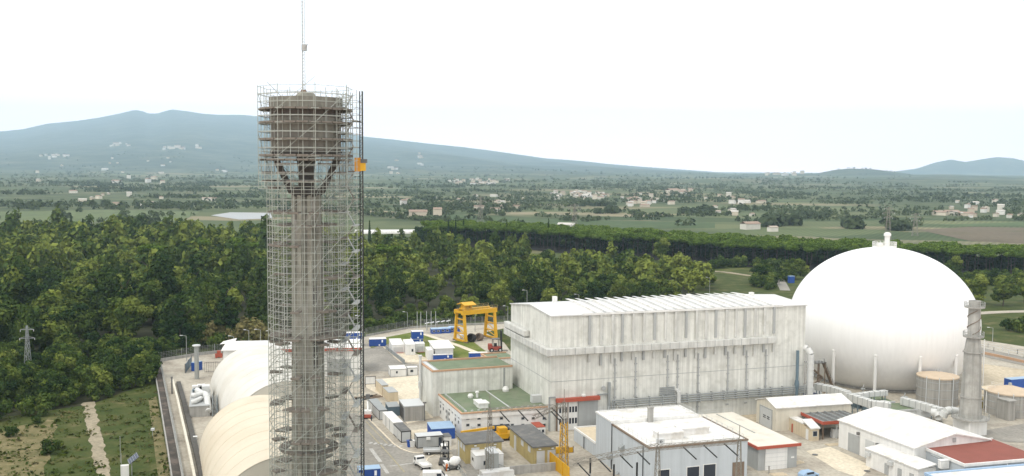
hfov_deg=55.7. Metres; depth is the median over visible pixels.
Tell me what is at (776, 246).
umbrella pine
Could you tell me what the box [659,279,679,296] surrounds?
broadleaf tree
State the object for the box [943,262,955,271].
broadleaf tree
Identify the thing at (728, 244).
umbrella pine
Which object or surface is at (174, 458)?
retaining wall
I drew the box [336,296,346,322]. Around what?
poplar tree
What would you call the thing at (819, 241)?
pine
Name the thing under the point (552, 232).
umbrella pine
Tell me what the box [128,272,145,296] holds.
broadleaf tree
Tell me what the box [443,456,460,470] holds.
concrete mixer
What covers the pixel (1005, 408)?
pump cabin
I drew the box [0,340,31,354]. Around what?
broadleaf tree
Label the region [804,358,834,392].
stair tower
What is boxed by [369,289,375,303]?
broadleaf tree
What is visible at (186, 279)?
broadleaf tree
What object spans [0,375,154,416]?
forest floor
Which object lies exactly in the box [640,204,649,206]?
house
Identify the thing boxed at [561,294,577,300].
broadleaf tree
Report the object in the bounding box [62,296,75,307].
broadleaf tree
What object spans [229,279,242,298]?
broadleaf tree
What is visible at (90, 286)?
broadleaf tree
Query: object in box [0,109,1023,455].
ground
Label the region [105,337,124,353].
broadleaf tree
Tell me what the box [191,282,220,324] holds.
poplar tree
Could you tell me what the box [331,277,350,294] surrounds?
broadleaf tree
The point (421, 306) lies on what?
broadleaf tree
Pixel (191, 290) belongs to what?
broadleaf tree
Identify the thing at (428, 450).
flatbed truck
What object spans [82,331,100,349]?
broadleaf tree
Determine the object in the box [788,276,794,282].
site toilet
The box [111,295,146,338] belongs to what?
broadleaf tree
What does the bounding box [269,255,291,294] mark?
poplar tree
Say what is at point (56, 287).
broadleaf tree
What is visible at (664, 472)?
window
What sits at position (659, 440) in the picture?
roof unit
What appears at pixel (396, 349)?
door
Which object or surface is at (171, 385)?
gate post
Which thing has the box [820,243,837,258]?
umbrella pine
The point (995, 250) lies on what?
umbrella pine
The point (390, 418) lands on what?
site cabin
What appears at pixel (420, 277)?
broadleaf tree
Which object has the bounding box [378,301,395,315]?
broadleaf tree
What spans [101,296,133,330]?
broadleaf tree
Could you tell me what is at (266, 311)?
poplar tree
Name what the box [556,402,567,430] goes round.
door
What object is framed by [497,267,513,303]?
poplar tree
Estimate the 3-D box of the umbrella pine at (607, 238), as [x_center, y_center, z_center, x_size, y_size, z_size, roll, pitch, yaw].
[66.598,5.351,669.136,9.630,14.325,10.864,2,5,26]
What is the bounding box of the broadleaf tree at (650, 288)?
[638,282,661,297]
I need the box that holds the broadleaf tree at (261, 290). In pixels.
[245,286,266,304]
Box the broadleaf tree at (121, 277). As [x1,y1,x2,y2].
[110,273,123,288]
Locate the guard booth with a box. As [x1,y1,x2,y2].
[531,422,544,433]
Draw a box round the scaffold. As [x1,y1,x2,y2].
[257,76,363,475]
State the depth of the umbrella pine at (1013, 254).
549.85 m
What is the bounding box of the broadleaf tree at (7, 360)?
[0,358,14,365]
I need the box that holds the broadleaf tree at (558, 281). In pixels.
[546,276,564,299]
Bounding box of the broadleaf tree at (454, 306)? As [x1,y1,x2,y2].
[447,299,457,310]
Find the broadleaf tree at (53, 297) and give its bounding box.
[31,289,70,314]
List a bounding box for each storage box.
[399,398,426,421]
[425,347,433,359]
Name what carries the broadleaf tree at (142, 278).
on the forest floor at (144, 331)
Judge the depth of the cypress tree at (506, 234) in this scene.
738.55 m
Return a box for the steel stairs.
[212,395,216,416]
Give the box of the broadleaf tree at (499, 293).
[486,278,510,310]
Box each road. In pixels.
[160,360,191,475]
[340,412,480,475]
[364,347,418,371]
[366,326,503,341]
[777,280,789,290]
[981,310,1023,313]
[982,348,1023,364]
[982,424,1023,442]
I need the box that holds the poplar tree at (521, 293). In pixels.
[510,260,538,302]
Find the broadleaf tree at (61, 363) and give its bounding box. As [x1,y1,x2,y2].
[51,354,76,378]
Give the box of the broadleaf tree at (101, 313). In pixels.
[92,304,112,333]
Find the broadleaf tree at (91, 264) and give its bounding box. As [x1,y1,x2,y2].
[72,258,100,271]
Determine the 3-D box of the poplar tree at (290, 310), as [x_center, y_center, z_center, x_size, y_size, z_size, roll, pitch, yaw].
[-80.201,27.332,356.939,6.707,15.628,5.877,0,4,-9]
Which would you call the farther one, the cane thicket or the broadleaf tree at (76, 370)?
the cane thicket
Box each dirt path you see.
[81,402,110,475]
[715,271,750,275]
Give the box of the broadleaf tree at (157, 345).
[142,336,162,356]
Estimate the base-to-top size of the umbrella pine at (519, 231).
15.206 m
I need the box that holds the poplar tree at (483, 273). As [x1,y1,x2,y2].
[471,259,493,301]
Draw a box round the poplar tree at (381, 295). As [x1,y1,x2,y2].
[373,274,389,314]
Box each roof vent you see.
[473,399,488,408]
[502,386,508,391]
[530,394,541,402]
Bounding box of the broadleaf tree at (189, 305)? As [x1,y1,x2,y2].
[177,297,207,325]
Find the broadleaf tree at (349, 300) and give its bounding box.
[341,288,368,308]
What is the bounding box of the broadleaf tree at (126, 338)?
[101,335,129,348]
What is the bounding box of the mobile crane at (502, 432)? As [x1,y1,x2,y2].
[461,426,509,439]
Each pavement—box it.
[366,375,432,423]
[393,353,426,362]
[411,429,426,438]
[419,451,465,475]
[423,334,477,351]
[807,447,869,475]
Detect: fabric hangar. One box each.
[199,395,347,475]
[210,345,342,429]
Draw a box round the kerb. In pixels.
[367,418,451,452]
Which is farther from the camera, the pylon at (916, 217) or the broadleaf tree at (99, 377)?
the pylon at (916, 217)
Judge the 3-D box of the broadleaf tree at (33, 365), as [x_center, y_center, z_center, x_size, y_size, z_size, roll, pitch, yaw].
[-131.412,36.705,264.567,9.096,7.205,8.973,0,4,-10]
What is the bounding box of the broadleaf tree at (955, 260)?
[947,255,963,272]
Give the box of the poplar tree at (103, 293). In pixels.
[89,264,121,324]
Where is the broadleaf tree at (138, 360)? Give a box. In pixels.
[126,354,154,381]
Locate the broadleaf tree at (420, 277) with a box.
[411,271,428,290]
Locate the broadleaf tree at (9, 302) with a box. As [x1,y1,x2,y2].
[0,294,17,317]
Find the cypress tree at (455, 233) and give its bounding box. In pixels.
[454,219,456,237]
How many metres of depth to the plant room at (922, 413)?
236.69 m
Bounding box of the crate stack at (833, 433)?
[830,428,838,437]
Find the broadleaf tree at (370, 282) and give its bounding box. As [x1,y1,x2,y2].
[364,279,375,293]
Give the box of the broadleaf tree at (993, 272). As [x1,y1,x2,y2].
[985,268,1002,282]
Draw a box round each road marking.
[366,429,404,471]
[370,448,381,461]
[380,464,388,473]
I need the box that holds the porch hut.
[789,416,819,440]
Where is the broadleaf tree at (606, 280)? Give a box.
[595,273,618,295]
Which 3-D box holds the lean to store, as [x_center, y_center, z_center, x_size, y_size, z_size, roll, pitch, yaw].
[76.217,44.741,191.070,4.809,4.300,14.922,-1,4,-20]
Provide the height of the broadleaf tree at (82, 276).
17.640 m
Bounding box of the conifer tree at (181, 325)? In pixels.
[169,292,194,351]
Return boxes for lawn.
[370,333,469,357]
[452,340,484,351]
[487,328,510,350]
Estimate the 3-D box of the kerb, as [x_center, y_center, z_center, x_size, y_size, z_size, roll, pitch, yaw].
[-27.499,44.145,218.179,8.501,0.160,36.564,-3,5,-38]
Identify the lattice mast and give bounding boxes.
[485,407,493,469]
[559,389,568,465]
[654,446,660,475]
[735,425,741,475]
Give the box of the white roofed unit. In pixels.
[478,467,515,475]
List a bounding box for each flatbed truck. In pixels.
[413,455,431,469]
[423,443,449,454]
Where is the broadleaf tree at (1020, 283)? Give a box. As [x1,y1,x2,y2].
[1017,277,1023,296]
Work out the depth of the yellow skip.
190.61 m
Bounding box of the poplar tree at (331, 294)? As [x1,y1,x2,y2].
[325,270,336,316]
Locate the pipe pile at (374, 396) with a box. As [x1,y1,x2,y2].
[354,394,382,399]
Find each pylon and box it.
[19,326,34,362]
[475,196,485,221]
[570,204,580,225]
[884,207,894,239]
[910,213,920,235]
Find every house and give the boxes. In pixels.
[145,178,150,182]
[400,199,406,204]
[409,210,427,215]
[433,207,441,215]
[473,205,483,209]
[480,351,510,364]
[558,222,575,225]
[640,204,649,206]
[665,188,679,192]
[732,210,738,215]
[738,198,744,203]
[739,221,760,229]
[767,226,777,231]
[932,210,947,215]
[958,211,972,215]
[964,203,970,207]
[967,208,974,212]
[980,208,986,212]
[996,210,1004,214]
[997,204,1004,209]
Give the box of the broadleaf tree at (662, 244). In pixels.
[652,237,670,257]
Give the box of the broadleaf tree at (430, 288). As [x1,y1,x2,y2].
[415,279,438,306]
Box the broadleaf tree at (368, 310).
[358,303,374,318]
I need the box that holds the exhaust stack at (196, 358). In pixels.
[192,344,200,378]
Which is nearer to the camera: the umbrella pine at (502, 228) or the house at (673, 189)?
the umbrella pine at (502, 228)
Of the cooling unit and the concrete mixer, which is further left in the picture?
the concrete mixer
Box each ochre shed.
[455,430,503,463]
[507,424,557,463]
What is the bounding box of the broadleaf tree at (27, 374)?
[18,364,36,392]
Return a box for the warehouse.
[428,340,454,353]
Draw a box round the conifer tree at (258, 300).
[256,290,265,314]
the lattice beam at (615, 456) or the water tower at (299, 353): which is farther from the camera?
the lattice beam at (615, 456)
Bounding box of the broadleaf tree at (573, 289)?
[568,282,579,297]
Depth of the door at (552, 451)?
196.18 m
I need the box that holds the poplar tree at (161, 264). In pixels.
[141,248,177,320]
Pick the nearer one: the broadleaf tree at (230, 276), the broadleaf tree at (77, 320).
the broadleaf tree at (77, 320)
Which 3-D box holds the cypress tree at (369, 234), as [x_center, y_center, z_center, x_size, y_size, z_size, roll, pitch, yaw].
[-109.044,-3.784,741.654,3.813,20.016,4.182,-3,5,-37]
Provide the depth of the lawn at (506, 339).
343.49 m
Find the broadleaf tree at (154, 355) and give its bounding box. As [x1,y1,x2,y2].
[140,350,162,375]
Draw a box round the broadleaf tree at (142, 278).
[134,275,146,297]
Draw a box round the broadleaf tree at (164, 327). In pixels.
[154,315,178,339]
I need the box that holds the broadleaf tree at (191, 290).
[178,277,208,303]
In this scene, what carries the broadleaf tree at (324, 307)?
on the forest floor at (144, 331)
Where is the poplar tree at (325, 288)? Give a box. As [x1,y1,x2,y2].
[324,274,334,326]
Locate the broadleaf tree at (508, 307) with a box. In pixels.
[505,300,513,312]
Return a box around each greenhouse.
[381,230,390,233]
[391,230,399,233]
[404,230,412,233]
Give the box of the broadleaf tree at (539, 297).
[533,288,546,301]
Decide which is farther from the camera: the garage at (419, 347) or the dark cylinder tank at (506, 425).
the garage at (419, 347)
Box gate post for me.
[171,377,172,393]
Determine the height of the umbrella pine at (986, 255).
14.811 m
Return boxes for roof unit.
[656,438,664,443]
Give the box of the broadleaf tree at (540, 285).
[530,278,546,297]
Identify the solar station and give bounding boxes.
[120,452,138,475]
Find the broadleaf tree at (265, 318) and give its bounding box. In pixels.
[256,314,279,329]
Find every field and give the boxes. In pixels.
[0,210,197,222]
[426,214,714,228]
[921,227,1023,242]
[942,222,1023,225]
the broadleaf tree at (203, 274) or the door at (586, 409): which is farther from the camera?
the broadleaf tree at (203, 274)
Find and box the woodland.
[0,203,716,295]
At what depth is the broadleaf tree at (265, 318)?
332.45 m
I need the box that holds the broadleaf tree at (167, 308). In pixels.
[155,294,192,320]
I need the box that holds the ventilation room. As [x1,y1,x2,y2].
[189,390,209,416]
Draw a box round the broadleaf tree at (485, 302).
[481,298,490,306]
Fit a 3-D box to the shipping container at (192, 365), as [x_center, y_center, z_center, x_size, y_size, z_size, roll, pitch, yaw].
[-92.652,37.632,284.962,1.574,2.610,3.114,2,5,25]
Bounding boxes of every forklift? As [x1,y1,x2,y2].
[438,440,449,464]
[488,330,507,351]
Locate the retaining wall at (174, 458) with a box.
[155,365,183,475]
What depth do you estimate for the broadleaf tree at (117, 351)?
279.38 m
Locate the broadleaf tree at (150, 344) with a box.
[130,337,153,352]
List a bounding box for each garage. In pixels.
[389,338,403,352]
[403,339,415,354]
[414,341,424,352]
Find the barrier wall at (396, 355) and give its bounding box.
[386,345,404,363]
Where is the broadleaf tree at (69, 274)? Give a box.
[59,268,75,281]
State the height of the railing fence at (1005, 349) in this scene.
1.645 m
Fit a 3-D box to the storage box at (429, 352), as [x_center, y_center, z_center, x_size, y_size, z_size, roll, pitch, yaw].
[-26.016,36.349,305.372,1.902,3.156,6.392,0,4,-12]
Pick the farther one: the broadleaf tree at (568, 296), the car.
the broadleaf tree at (568, 296)
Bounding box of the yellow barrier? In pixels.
[556,446,573,453]
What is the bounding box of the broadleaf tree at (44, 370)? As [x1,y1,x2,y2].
[32,368,55,387]
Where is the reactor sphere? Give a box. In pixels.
[792,232,981,392]
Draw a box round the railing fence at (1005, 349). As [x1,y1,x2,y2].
[981,342,1023,355]
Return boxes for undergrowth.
[0,308,510,418]
[414,226,1023,271]
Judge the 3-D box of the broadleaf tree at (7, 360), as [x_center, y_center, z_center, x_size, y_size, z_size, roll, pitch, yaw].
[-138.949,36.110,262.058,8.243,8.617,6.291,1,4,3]
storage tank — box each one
[916,369,959,406]
[985,382,1023,418]
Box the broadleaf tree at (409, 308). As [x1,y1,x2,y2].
[401,303,416,313]
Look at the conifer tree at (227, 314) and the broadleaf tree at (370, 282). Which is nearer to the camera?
the conifer tree at (227, 314)
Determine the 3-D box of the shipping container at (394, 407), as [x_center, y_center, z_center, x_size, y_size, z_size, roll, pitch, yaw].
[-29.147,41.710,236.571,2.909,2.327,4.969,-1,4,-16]
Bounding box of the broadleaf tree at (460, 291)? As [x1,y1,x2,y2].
[454,286,468,296]
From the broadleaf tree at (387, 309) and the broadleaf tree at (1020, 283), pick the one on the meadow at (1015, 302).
the broadleaf tree at (1020, 283)
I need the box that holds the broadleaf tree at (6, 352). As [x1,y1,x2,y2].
[0,346,20,366]
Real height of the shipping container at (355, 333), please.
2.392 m
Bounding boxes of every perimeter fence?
[158,338,281,360]
[366,317,510,335]
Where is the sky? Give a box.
[0,0,1023,172]
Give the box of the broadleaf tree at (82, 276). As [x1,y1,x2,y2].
[68,266,97,287]
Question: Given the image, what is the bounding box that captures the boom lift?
[364,394,371,418]
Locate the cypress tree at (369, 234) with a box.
[367,220,370,242]
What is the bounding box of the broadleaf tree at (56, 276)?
[40,270,66,285]
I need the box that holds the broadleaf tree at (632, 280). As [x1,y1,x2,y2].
[625,278,638,286]
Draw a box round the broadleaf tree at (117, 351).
[107,346,122,356]
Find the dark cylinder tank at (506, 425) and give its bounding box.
[492,424,509,430]
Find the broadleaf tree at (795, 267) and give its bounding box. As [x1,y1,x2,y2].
[784,258,809,279]
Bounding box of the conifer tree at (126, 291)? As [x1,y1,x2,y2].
[120,266,139,326]
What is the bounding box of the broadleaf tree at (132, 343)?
[123,339,149,352]
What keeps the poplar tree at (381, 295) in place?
on the forest floor at (144, 331)
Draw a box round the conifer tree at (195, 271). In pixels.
[182,252,201,278]
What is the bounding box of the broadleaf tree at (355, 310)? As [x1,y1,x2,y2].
[350,309,361,320]
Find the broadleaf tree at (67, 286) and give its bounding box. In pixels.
[59,282,77,297]
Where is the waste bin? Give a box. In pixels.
[410,439,414,446]
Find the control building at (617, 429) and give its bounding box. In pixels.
[573,402,748,475]
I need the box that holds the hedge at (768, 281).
[622,255,1023,332]
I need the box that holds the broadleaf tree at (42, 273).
[32,266,60,283]
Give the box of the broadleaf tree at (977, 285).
[964,273,988,300]
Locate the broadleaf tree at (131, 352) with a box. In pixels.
[120,343,151,364]
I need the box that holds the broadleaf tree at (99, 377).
[78,363,112,393]
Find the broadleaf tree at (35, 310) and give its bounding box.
[7,303,45,343]
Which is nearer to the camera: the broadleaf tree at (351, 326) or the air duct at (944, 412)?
the air duct at (944, 412)
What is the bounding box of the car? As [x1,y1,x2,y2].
[798,469,818,475]
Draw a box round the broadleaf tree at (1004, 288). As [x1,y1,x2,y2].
[990,274,1021,305]
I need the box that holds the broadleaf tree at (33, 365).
[17,359,43,376]
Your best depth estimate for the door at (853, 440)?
206.24 m
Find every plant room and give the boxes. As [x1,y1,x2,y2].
[870,396,894,402]
[889,403,915,413]
[913,408,933,416]
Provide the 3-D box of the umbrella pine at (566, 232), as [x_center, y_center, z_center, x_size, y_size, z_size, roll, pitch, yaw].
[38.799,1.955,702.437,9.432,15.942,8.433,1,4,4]
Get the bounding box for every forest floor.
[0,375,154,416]
[33,256,695,356]
[420,242,1011,274]
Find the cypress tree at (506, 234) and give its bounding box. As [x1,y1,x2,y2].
[505,219,507,240]
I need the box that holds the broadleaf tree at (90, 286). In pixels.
[83,284,98,290]
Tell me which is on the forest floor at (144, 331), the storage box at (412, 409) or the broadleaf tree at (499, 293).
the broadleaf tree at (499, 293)
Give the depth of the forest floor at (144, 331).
417.62 m
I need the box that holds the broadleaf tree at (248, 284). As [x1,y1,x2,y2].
[242,281,256,295]
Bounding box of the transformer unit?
[485,447,498,468]
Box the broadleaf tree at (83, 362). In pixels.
[65,357,94,375]
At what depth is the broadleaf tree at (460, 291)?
436.22 m
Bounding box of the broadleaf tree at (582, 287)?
[578,282,587,300]
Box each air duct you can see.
[191,391,203,397]
[191,396,202,403]
[194,388,211,412]
[202,384,209,392]
[814,383,850,396]
[846,393,888,413]
[853,389,887,408]
[900,397,943,418]
[931,406,958,421]
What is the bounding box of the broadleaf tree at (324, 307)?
[323,298,328,320]
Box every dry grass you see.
[0,419,56,475]
[148,397,169,475]
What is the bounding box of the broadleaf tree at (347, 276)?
[329,268,354,288]
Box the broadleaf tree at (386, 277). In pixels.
[384,274,403,288]
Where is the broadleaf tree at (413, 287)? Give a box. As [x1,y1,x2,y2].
[406,281,421,302]
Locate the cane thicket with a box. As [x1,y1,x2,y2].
[198,316,274,346]
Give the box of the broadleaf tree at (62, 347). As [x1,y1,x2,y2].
[52,342,75,352]
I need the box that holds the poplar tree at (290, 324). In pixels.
[288,296,291,327]
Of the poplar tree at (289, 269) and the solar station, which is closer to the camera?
the solar station
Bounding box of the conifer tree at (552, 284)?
[547,273,558,296]
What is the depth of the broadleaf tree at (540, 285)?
437.70 m
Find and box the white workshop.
[837,406,991,459]
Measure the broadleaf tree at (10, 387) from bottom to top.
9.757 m
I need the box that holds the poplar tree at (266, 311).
[259,268,289,323]
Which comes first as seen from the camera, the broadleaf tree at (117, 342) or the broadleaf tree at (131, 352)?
the broadleaf tree at (131, 352)
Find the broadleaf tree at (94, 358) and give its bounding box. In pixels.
[88,346,121,365]
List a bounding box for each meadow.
[0,382,163,475]
[697,270,795,299]
[975,287,1023,309]
[980,312,1023,345]
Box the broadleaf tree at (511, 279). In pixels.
[497,276,516,298]
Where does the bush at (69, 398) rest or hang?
on the forest floor at (80, 399)
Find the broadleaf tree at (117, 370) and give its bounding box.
[102,360,128,384]
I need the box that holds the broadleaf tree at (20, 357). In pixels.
[14,352,33,367]
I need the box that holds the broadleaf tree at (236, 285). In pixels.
[215,282,240,294]
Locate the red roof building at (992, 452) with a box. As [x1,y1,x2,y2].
[925,438,1023,470]
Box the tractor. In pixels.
[215,350,221,357]
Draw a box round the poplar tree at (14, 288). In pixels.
[0,252,43,309]
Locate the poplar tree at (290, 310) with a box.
[285,294,291,328]
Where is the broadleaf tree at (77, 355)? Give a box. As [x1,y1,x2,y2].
[62,350,88,366]
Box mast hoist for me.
[348,91,366,475]
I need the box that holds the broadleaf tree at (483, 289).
[475,281,491,305]
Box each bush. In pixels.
[4,426,19,436]
[31,414,40,422]
[40,438,56,454]
[53,439,63,447]
[65,391,75,404]
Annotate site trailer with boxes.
[430,327,441,333]
[439,327,450,332]
[448,326,459,331]
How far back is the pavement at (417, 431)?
220.46 m
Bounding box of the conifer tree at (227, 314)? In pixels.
[210,274,239,339]
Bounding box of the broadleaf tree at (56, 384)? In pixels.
[32,370,73,398]
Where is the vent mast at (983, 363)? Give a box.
[982,339,984,385]
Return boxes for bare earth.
[740,414,755,422]
[982,364,1023,393]
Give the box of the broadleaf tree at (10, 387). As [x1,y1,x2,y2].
[0,367,24,397]
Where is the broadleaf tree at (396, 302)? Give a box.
[390,297,403,308]
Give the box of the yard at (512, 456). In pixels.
[162,324,1023,475]
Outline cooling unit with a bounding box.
[937,459,949,468]
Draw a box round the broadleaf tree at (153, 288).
[135,278,168,323]
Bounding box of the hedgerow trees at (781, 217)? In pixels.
[0,151,1023,230]
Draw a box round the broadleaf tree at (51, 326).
[32,309,70,346]
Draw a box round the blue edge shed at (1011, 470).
[924,464,1023,475]
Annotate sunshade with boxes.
[221,338,236,355]
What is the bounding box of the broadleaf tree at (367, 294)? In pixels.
[358,288,369,298]
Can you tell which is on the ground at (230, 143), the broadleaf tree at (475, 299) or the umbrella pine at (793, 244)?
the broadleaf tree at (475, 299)
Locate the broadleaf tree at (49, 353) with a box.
[40,347,66,369]
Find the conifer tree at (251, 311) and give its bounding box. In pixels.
[244,285,260,320]
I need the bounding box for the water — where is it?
[212,212,271,219]
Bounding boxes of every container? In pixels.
[191,361,201,370]
[346,331,361,338]
[357,464,380,475]
[369,337,385,345]
[385,402,399,415]
[410,338,422,341]
[411,330,423,338]
[427,421,454,438]
[433,353,452,359]
[469,351,487,356]
[1004,376,1023,387]
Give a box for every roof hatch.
[652,428,684,439]
[674,423,709,435]
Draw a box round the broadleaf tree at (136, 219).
[133,218,147,225]
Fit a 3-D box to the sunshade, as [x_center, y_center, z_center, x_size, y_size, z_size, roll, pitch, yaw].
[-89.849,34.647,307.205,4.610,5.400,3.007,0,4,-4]
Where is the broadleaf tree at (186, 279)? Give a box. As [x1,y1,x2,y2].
[171,272,196,294]
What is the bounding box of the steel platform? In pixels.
[982,381,1001,412]
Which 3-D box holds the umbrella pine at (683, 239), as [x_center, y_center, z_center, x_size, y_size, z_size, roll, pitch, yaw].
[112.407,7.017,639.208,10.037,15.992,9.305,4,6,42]
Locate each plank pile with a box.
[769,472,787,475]
[825,443,837,445]
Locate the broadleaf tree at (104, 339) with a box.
[97,333,114,347]
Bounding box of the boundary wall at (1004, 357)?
[985,352,1023,362]
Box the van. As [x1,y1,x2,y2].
[422,470,447,475]
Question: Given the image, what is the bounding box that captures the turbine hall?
[504,292,813,430]
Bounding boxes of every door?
[328,359,350,375]
[394,347,402,352]
[417,346,423,351]
[458,440,459,455]
[537,450,544,463]
[547,450,554,462]
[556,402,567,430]
[567,402,577,429]
[578,400,597,425]
[732,461,743,475]
[759,404,772,429]
[765,447,787,469]
[848,432,859,454]
[865,439,873,457]
[884,463,888,474]
[897,468,901,475]
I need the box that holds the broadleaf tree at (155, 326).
[151,319,164,336]
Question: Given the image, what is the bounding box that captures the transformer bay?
[458,462,555,475]
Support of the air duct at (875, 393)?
on the yard at (512, 456)
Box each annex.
[418,355,512,416]
[438,383,547,432]
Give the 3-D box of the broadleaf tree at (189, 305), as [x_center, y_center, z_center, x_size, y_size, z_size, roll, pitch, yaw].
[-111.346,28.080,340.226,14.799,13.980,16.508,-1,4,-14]
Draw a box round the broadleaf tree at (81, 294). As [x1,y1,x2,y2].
[65,286,94,314]
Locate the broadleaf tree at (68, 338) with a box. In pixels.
[50,331,86,351]
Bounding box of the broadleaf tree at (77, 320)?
[62,302,99,338]
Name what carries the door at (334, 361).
in the store at (229, 347)
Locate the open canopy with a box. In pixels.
[801,410,851,439]
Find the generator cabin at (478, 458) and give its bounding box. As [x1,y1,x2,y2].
[470,448,503,468]
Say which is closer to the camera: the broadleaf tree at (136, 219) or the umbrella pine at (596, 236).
the umbrella pine at (596, 236)
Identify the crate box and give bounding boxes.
[375,379,387,395]
[383,387,397,401]
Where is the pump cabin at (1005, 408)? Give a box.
[996,397,1017,420]
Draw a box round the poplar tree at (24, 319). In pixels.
[11,304,36,355]
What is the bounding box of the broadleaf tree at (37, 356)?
[32,352,44,367]
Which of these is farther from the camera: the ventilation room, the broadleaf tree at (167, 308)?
the broadleaf tree at (167, 308)
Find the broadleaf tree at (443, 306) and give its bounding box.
[437,295,452,314]
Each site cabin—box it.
[368,398,381,412]
[373,403,387,419]
[383,411,402,433]
[388,365,406,376]
[393,422,410,442]
[406,366,417,375]
[414,431,442,447]
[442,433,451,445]
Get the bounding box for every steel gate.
[185,356,191,372]
[204,362,215,371]
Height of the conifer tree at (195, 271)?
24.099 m
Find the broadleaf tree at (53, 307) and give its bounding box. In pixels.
[38,305,63,318]
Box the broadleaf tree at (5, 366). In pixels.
[0,360,13,379]
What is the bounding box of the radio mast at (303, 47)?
[301,0,307,91]
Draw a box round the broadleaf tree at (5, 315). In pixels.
[0,304,13,345]
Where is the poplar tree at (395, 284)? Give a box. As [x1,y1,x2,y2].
[385,265,406,302]
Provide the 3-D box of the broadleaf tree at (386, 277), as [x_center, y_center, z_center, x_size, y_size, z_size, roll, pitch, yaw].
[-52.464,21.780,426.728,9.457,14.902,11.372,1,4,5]
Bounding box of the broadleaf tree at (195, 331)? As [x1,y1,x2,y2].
[185,322,208,343]
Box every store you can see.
[221,339,361,375]
[697,408,801,470]
[865,444,936,475]
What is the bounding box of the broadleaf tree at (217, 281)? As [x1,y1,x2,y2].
[205,277,224,288]
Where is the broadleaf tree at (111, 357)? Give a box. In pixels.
[97,352,127,365]
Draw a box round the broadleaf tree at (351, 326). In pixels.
[348,321,361,330]
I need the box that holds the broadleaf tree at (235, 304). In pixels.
[220,286,243,318]
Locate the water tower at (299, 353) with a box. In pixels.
[269,93,341,475]
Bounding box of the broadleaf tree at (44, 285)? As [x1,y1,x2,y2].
[38,281,59,292]
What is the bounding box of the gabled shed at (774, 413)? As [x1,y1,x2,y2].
[756,393,852,430]
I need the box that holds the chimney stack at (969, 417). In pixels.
[951,300,989,435]
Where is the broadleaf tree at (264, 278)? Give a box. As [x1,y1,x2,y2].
[258,270,276,286]
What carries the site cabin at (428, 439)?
on the yard at (512, 456)
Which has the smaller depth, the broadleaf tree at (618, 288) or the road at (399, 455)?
the road at (399, 455)
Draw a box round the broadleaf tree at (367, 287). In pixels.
[351,278,371,292]
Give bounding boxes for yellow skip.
[549,452,569,475]
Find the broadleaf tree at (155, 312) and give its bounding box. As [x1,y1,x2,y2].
[152,300,165,319]
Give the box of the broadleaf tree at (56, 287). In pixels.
[38,284,69,307]
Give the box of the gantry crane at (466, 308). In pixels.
[453,301,497,342]
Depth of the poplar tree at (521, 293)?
413.11 m
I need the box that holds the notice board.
[365,376,375,386]
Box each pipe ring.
[467,333,475,341]
[476,333,483,340]
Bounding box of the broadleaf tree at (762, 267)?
[749,259,774,274]
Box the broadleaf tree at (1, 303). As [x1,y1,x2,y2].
[0,296,16,322]
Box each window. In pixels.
[657,469,669,475]
[686,466,699,475]
[703,463,715,475]
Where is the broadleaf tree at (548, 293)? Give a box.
[541,287,559,301]
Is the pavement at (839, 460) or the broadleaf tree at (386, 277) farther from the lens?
the broadleaf tree at (386, 277)
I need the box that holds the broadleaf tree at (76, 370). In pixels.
[68,365,86,385]
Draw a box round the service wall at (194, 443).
[173,379,202,475]
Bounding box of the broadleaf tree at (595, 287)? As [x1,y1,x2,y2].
[583,280,606,299]
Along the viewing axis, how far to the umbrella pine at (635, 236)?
654.84 m
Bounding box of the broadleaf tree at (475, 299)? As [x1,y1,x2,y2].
[460,296,479,320]
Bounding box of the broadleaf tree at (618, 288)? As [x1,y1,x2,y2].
[606,278,630,298]
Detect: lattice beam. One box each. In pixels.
[481,404,562,421]
[532,403,564,421]
[572,443,658,475]
[659,438,740,459]
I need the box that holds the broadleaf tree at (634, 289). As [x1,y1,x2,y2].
[619,283,640,298]
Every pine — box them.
[136,243,163,252]
[190,237,211,250]
[228,236,242,248]
[233,240,259,256]
[282,245,291,255]
[375,244,401,266]
[420,219,1023,270]
[422,226,434,230]
[434,224,446,229]
[444,224,454,231]
[456,225,468,236]
[475,226,486,233]
[481,225,490,241]
[490,226,504,231]
[505,226,517,231]
[516,228,529,237]
[522,228,536,245]
[542,228,551,248]
[548,230,560,248]
[560,230,570,250]
[569,230,581,251]
[575,233,588,248]
[580,230,592,243]
[591,234,603,245]
[597,233,608,251]
[598,231,611,246]
[601,236,613,252]
[609,237,621,242]
[614,233,628,249]
[627,233,641,247]
[632,233,643,255]
[640,234,650,253]
[645,235,659,256]
[667,236,675,256]
[673,237,689,250]
[687,240,700,247]
[693,239,702,252]
[698,236,711,259]
[702,239,716,258]
[711,240,725,258]
[721,242,734,248]
[737,240,750,254]
[737,242,749,255]
[749,243,762,258]
[757,240,772,258]
[761,244,771,254]
[766,242,784,256]
[784,244,799,257]
[787,242,801,258]
[802,246,817,268]
[806,243,819,267]
[819,245,832,260]
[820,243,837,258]
[833,245,848,254]
[897,245,912,250]
[913,246,928,253]
[927,246,945,260]
[938,249,949,261]
[947,249,963,255]
[961,248,975,270]
[969,248,984,269]
[980,252,996,268]
[983,247,1000,267]
[998,248,1019,269]
[1003,252,1022,272]
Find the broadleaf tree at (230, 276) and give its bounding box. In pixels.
[220,272,242,282]
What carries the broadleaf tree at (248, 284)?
on the forest floor at (144, 331)
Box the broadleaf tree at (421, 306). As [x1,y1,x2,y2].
[418,301,427,309]
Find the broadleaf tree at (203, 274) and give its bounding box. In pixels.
[180,267,218,279]
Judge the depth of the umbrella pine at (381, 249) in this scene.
492.34 m
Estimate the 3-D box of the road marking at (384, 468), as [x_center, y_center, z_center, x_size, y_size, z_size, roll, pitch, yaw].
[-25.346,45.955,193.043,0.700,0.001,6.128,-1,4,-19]

